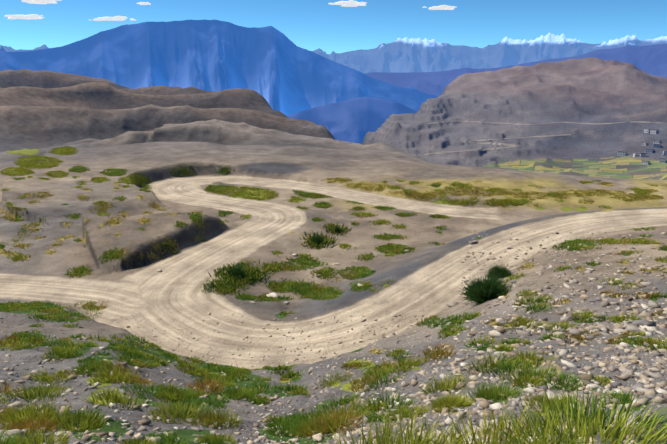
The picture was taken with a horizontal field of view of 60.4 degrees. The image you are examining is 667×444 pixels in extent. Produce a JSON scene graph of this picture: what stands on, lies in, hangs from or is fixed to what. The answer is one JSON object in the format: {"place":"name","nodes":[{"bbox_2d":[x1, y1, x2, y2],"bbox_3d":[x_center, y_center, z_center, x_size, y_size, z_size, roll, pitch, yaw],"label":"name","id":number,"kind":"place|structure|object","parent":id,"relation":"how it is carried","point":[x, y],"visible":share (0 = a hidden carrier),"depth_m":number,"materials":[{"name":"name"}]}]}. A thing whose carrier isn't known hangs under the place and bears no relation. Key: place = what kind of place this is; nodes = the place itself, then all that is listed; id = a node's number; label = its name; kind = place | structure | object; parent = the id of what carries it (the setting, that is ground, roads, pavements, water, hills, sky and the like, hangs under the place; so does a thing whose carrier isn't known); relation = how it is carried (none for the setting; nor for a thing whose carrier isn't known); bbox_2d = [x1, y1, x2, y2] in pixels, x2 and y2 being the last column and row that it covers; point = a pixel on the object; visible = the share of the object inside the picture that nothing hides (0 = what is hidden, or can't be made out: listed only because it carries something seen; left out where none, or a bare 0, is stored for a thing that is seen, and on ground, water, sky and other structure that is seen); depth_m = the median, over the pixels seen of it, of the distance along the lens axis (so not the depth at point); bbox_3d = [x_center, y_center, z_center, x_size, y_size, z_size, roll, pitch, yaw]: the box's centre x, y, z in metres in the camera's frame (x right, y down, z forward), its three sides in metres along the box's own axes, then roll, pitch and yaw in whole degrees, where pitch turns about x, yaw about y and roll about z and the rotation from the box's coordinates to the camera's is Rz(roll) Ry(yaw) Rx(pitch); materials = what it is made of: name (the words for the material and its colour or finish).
{"place":"outdoors","nodes":[
{"label":"outdoors","id":0,"kind":"place"},
{"bbox_2d":[4,14,44,19],"bbox_3d":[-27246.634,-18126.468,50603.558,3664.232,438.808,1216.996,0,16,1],"label":"cloud","id":1,"kind":"structure","parent":0,"point":[30,16],"depth_m":50303.88,"materials":[{"name":"white"}]},
{"bbox_2d":[21,0,61,3],"bbox_3d":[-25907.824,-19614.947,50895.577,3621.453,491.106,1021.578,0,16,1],"label":"cloud","id":2,"kind":"structure","parent":0,"point":[41,1],"depth_m":50667.63,"materials":[{"name":"white"}]},
{"bbox_2d":[89,16,135,20],"bbox_3d":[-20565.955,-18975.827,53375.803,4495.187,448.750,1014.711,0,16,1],"label":"cloud","id":3,"kind":"structure","parent":0,"point":[118,18],"depth_m":53115.07,"materials":[{"name":"white"}]},
{"bbox_2d":[137,2,150,4],"bbox_3d":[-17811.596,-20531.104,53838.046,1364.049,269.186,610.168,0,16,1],"label":"cloud","id":4,"kind":"structure","parent":0,"point":[144,3],"depth_m":53688.68,"materials":[{"name":"white"}]},
{"bbox_2d":[0,19,438,115],"bbox_3d":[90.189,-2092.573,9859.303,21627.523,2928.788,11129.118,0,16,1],"label":"mountain massif","id":5,"kind":"structure","parent":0,"point":[277,70],"depth_m":10748.00,"materials":[{"name":"blue stone"}]},
{"bbox_2d":[0,57,666,443],"bbox_3d":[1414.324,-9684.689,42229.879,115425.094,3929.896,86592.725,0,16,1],"label":"ground terrain","id":6,"kind":"structure","parent":0,"point":[254,139],"depth_m":61.94,"materials":[{"name":"brown soil"}]},
{"bbox_2d":[223,264,248,279],"bbox_3d":[-8.122,4.048,47.948,2.548,1.358,2.723,0,16,1],"label":"cushion bush","id":7,"kind":"object","parent":6,"relation":"on","point":[238,270],"visible":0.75,"depth_m":47.81,"materials":[{"name":"green plant"}]},
{"bbox_2d":[306,234,327,243],"bbox_3d":[-1.607,1.725,59.131,2.393,1.281,2.398,-13,20,-39],"label":"cushion bush","id":8,"kind":"object","parent":6,"relation":"on","point":[317,239],"visible":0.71,"depth_m":59.00,"materials":[{"name":"green plant"}]},
{"bbox_2d":[0,146,666,443],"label":"grass tufts","id":9,"kind":"object","parent":6,"relation":"on","point":[332,419],"visible":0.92,"depth_m":14.67,"materials":[{"name":"green plant"}]},
{"bbox_2d":[0,314,666,443],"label":"gravel stones","id":10,"kind":"object","parent":6,"relation":"on","point":[643,386],"visible":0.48,"depth_m":9.86,"materials":[{"name":"grey stone"}]},
{"bbox_2d":[330,225,343,232],"bbox_3d":[0.340,0.741,64.106,1.761,0.862,1.585,0,16,1],"label":"cushion bush","id":11,"kind":"object","parent":6,"relation":"on","point":[337,228],"visible":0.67,"depth_m":63.98,"materials":[{"name":"green plant"}]},
{"bbox_2d":[134,240,634,438],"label":"rocks","id":12,"kind":"object","parent":6,"relation":"on","point":[625,376],"visible":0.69,"depth_m":32.64,"materials":[{"name":"stone"}]},
{"bbox_2d":[424,145,521,154],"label":"zigzag track","id":13,"kind":"object","parent":6,"relation":"on","point":[446,152],"visible":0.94,"depth_m":873.49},
{"bbox_2d":[459,272,512,304],"bbox_3d":[7.521,3.116,27.935,3.083,1.568,3.166,0,16,1],"label":"cushion bush","id":14,"kind":"object","parent":6,"relation":"on","point":[480,292],"visible":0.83,"depth_m":27.68,"materials":[{"name":"green plant"}]},
{"bbox_2d":[487,264,513,278],"bbox_3d":[10.209,2.958,34.991,2.074,1.120,1.960,7,17,23],"label":"cushion bush","id":15,"kind":"object","parent":6,"relation":"on","point":[498,270],"visible":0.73,"depth_m":34.85,"materials":[{"name":"green plant"}]},
{"bbox_2d":[460,134,570,145],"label":"zigzag track","id":16,"kind":"object","parent":6,"relation":"on","point":[473,142],"visible":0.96,"depth_m":936.58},
{"bbox_2d":[427,120,659,124],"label":"road","id":17,"kind":"structure","parent":6,"relation":"on","point":[533,124],"depth_m":1022.75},
{"bbox_2d":[452,230,666,337],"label":"mound stones","id":18,"kind":"object","parent":6,"relation":"on","point":[605,303],"visible":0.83,"depth_m":20.45,"materials":[{"name":"grey stone"}]},
{"bbox_2d":[617,151,626,155],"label":"village house","id":19,"kind":"structure","parent":6,"relation":"on","point":[621,153],"depth_m":802.43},
{"bbox_2d":[641,160,649,164],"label":"village house","id":20,"kind":"structure","parent":6,"relation":"on","point":[645,162],"depth_m":746.22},
{"bbox_2d":[645,148,653,152],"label":"village house","id":21,"kind":"structure","parent":6,"relation":"on","point":[648,150],"depth_m":784.44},
{"bbox_2d":[650,129,657,133],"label":"village house","id":22,"kind":"structure","parent":6,"relation":"on","point":[653,131],"depth_m":885.12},
{"bbox_2d":[653,140,661,143],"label":"village house","id":23,"kind":"structure","parent":6,"relation":"on","point":[657,141],"depth_m":830.98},
{"bbox_2d":[659,158,666,162],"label":"village house","id":24,"kind":"structure","parent":6,"relation":"on","point":[662,160],"depth_m":741.56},
{"bbox_2d":[0,33,666,72],"bbox_3d":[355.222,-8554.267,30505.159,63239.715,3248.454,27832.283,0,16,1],"label":"mountain range","id":25,"kind":"structure","parent":0,"point":[404,55],"depth_m":31914.48,"materials":[{"name":"blue stone"}]},
{"bbox_2d":[0,0,666,53],"label":"sky","id":26,"kind":"structure","parent":0,"point":[311,25],"materials":[{"name":"blue"}]},
{"bbox_2d":[328,0,365,6],"bbox_3d":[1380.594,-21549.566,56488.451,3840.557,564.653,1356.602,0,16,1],"label":"cloud","id":27,"kind":"structure","parent":0,"point":[351,3],"depth_m":56159.28,"materials":[{"name":"white"}]},
{"bbox_2d":[287,97,416,143],"bbox_3d":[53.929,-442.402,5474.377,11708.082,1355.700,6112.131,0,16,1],"label":"mountain gorge spurs","id":28,"kind":"structure","parent":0,"point":[356,120],"depth_m":6214.63,"materials":[{"name":"blue stone"}]},
{"bbox_2d":[422,5,456,9],"bbox_3d":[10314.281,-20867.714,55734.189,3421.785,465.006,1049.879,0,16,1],"label":"cloud","id":29,"kind":"structure","parent":0,"point":[443,7],"depth_m":55433.29,"materials":[{"name":"white"}]},
{"bbox_2d":[364,43,666,95],"bbox_3d":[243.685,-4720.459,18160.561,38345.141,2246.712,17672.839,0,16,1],"label":"mountain ridge","id":30,"kind":"structure","parent":0,"point":[650,59],"depth_m":19398.88,"materials":[{"name":"blue stone"}]}
]}

